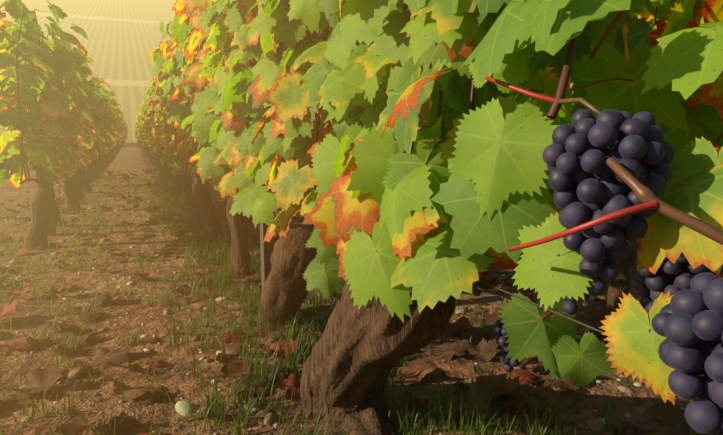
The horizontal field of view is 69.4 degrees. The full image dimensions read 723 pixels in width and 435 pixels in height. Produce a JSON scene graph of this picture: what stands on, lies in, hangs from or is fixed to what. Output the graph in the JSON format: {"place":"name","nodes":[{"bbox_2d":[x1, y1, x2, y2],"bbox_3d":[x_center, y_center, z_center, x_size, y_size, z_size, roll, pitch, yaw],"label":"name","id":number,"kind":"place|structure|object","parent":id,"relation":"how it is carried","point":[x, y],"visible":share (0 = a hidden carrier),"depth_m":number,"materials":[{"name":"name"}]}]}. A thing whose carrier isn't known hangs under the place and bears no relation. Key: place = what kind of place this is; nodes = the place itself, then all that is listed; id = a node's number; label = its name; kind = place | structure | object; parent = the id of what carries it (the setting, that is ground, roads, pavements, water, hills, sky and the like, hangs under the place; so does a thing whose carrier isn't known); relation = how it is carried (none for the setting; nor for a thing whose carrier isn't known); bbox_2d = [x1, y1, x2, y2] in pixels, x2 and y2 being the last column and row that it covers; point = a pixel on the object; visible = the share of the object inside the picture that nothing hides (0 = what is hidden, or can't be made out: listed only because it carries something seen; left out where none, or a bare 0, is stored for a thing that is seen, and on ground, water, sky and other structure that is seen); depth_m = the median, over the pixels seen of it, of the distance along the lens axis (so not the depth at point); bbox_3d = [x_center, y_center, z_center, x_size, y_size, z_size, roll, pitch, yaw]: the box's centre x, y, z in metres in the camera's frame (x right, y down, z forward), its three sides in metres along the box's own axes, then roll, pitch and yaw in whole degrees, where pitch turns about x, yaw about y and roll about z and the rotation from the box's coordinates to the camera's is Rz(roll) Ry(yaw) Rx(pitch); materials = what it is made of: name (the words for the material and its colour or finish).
{"place":"outdoors","nodes":[
{"label":"outdoors","id":0,"kind":"place"},
{"bbox_2d":[0,0,718,434],"bbox_3d":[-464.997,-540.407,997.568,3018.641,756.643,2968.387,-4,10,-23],"label":"terrain","id":1,"kind":"structure","parent":0,"point":[122,40],"depth_m":1.68,"materials":[{"name":"soil"}]},
{"bbox_2d":[0,0,87,249],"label":"vine","id":2,"kind":"object","parent":1,"relation":"on","point":[41,146],"visible":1,"depth_m":2.60,"materials":[{"name":"plant"}]},
{"bbox_2d":[0,23,91,225],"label":"vine","id":3,"kind":"object","parent":1,"relation":"on","point":[78,142],"visible":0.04,"depth_m":3.31,"materials":[{"name":"plant"}]},
{"bbox_2d":[40,37,99,212],"bbox_3d":[-2.327,-0.682,4.007,0.563,1.384,0.741,-6,11,-34],"label":"vine","id":4,"kind":"object","parent":1,"relation":"on","point":[68,186],"visible":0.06,"depth_m":4.05,"materials":[{"name":"plant"}]},
{"bbox_2d":[72,56,106,199],"bbox_3d":[-2.591,-0.822,4.708,0.570,1.447,0.918,-4,10,-23],"label":"vine","id":5,"kind":"object","parent":1,"relation":"on","point":[98,105],"visible":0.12,"depth_m":4.74,"materials":[{"name":"plant"}]},
{"bbox_2d":[82,78,109,193],"bbox_3d":[-2.889,-0.834,5.386,0.619,1.250,0.830,-4,10,-23],"label":"vine","id":6,"kind":"object","parent":1,"relation":"on","point":[96,114],"visible":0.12,"depth_m":5.25,"materials":[{"name":"plant"}]},
{"bbox_2d":[84,77,109,186],"bbox_3d":[-3.182,-0.942,5.954,0.619,1.290,0.830,-4,10,-23],"label":"vine","id":7,"kind":"object","parent":1,"relation":"on","point":[89,168],"visible":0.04,"depth_m":6.05,"materials":[{"name":"plant"}]},
{"bbox_2d":[88,73,113,182],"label":"vine","id":8,"kind":"object","parent":1,"relation":"on","point":[104,139],"visible":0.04,"depth_m":6.71,"materials":[{"name":"plant"}]},
{"bbox_2d":[97,84,113,177],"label":"vine","id":9,"kind":"object","parent":1,"relation":"on","point":[106,117],"visible":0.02,"depth_m":7.20,"materials":[{"name":"plant"}]},
{"bbox_2d":[97,91,116,173],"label":"vine","id":10,"kind":"object","parent":1,"relation":"on","point":[110,137],"visible":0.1,"depth_m":7.92,"materials":[{"name":"plant"}]},
{"bbox_2d":[100,96,117,170],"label":"vine","id":11,"kind":"object","parent":1,"relation":"on","point":[111,124],"depth_m":8.63,"materials":[{"name":"plant"}]},
{"bbox_2d":[102,98,118,168],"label":"vine","id":12,"kind":"object","parent":1,"relation":"on","point":[104,155],"depth_m":9.32,"materials":[{"name":"plant"}]},
{"bbox_2d":[107,98,119,166],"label":"vine","id":13,"kind":"object","parent":1,"relation":"on","point":[114,137],"visible":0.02,"depth_m":9.99,"materials":[{"name":"plant"}]},
{"bbox_2d":[109,107,119,162],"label":"vine","id":14,"kind":"object","parent":1,"relation":"on","point":[110,157],"visible":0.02,"depth_m":11.25,"materials":[{"name":"plant"}]},
{"bbox_2d":[112,103,118,147],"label":"vine","id":15,"kind":"object","parent":1,"relation":"on","point":[116,111],"depth_m":10.23,"materials":[{"name":"plant"}]},
{"bbox_2d":[111,113,120,158],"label":"vine","id":16,"kind":"object","parent":1,"relation":"on","point":[118,126],"visible":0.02,"depth_m":11.94,"materials":[{"name":"plant"}]},
{"bbox_2d":[112,103,121,159],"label":"vine","id":17,"kind":"object","parent":1,"relation":"on","point":[120,111],"visible":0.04,"depth_m":12.27,"materials":[{"name":"plant"}]},
{"bbox_2d":[113,108,121,158],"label":"vine","id":18,"kind":"object","parent":1,"relation":"on","point":[120,114],"visible":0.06,"depth_m":13.20,"materials":[{"name":"plant"}]},
{"bbox_2d":[136,110,147,156],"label":"vine","id":19,"kind":"object","parent":1,"relation":"on","point":[141,136],"visible":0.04,"depth_m":14.60,"materials":[{"name":"plant"}]},
{"bbox_2d":[138,106,150,159],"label":"vine","id":20,"kind":"object","parent":1,"relation":"on","point":[148,147],"visible":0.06,"depth_m":12.64,"materials":[{"name":"plant"}]},
{"bbox_2d":[138,109,151,160],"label":"vine","id":21,"kind":"object","parent":1,"relation":"on","point":[140,114],"visible":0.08,"depth_m":11.99,"materials":[{"name":"plant"}]},
{"bbox_2d":[140,95,153,164],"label":"vine","id":22,"kind":"object","parent":1,"relation":"on","point":[142,119],"depth_m":10.72,"materials":[{"name":"plant"}]},
{"bbox_2d":[140,94,157,167],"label":"vine","id":23,"kind":"object","parent":1,"relation":"on","point":[145,132],"visible":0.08,"depth_m":9.37,"materials":[{"name":"plant"}]},
{"bbox_2d":[142,92,159,170],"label":"vine","id":24,"kind":"object","parent":1,"relation":"on","point":[144,106],"depth_m":8.74,"materials":[{"name":"plant"}]},
{"bbox_2d":[144,88,162,175],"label":"vine","id":25,"kind":"object","parent":1,"relation":"on","point":[147,102],"visible":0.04,"depth_m":7.46,"materials":[{"name":"plant"}]},
{"bbox_2d":[145,105,161,173],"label":"vine","id":26,"kind":"object","parent":1,"relation":"on","point":[150,136],"visible":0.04,"depth_m":8.11,"materials":[{"name":"plant"}]},
{"bbox_2d":[144,81,165,180],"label":"vine","id":27,"kind":"object","parent":1,"relation":"on","point":[155,146],"visible":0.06,"depth_m":6.80,"materials":[{"name":"plant"}]},
{"bbox_2d":[145,80,171,183],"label":"vine","id":28,"kind":"object","parent":1,"relation":"on","point":[151,112],"depth_m":6.15,"materials":[{"name":"plant"}]},
{"bbox_2d":[148,65,175,191],"bbox_3d":[-1.985,-0.906,5.519,0.459,1.359,0.830,-4,10,-23],"label":"vine","id":29,"kind":"object","parent":1,"relation":"on","point":[152,89],"visible":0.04,"depth_m":5.44,"materials":[{"name":"plant"}]},
{"bbox_2d":[151,70,183,199],"bbox_3d":[-1.667,-0.774,4.758,0.434,1.338,0.985,-4,10,-23],"label":"vine","id":30,"kind":"object","parent":1,"relation":"on","point":[156,105],"visible":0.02,"depth_m":4.84,"materials":[{"name":"plant"}]},
{"bbox_2d":[148,19,191,209],"bbox_3d":[-1.433,-0.751,4.126,0.422,1.489,0.746,-6,11,-33],"label":"vine","id":31,"kind":"object","parent":1,"relation":"on","point":[155,55],"visible":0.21,"depth_m":4.09,"materials":[{"name":"plant"}]},
{"bbox_2d":[27,11,602,332],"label":"trellis wires","id":32,"kind":"object","parent":1,"relation":"on","point":[266,249],"depth_m":1.73,"materials":[{"name":"grey metal"}]},
{"bbox_2d":[0,176,685,434],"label":"pebbles","id":33,"kind":"object","parent":1,"relation":"on","point":[596,425],"visible":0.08,"depth_m":1.42,"materials":[{"name":"grey stone"}]},
{"bbox_2d":[0,173,718,434],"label":"grass tufts","id":34,"kind":"object","parent":1,"relation":"on","point":[223,251],"visible":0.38,"depth_m":1.50,"materials":[{"name":"green plant"}]},
{"bbox_2d":[0,170,718,434],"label":"leaf litter","id":35,"kind":"object","parent":1,"relation":"on","point":[665,414],"visible":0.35,"depth_m":1.40,"materials":[{"name":"brown plant"}]},
{"bbox_2d":[159,0,722,434],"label":"vine row","id":36,"kind":"object","parent":1,"relation":"on","point":[419,207],"visible":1,"depth_m":0.62,"materials":[{"name":"green plant"}]},
{"bbox_2d":[570,8,658,88],"bbox_3d":[1.375,-0.497,2.675,0.422,1.440,0.918,-4,10,-23],"label":"vine","id":37,"kind":"object","parent":1,"relation":"on","point":[634,15],"depth_m":2.54,"materials":[{"name":"plant"}]},
{"bbox_2d":[544,0,704,315],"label":"vine","id":38,"kind":"object","parent":1,"relation":"on","point":[619,284],"depth_m":1.62,"materials":[{"name":"plant"}]}
]}

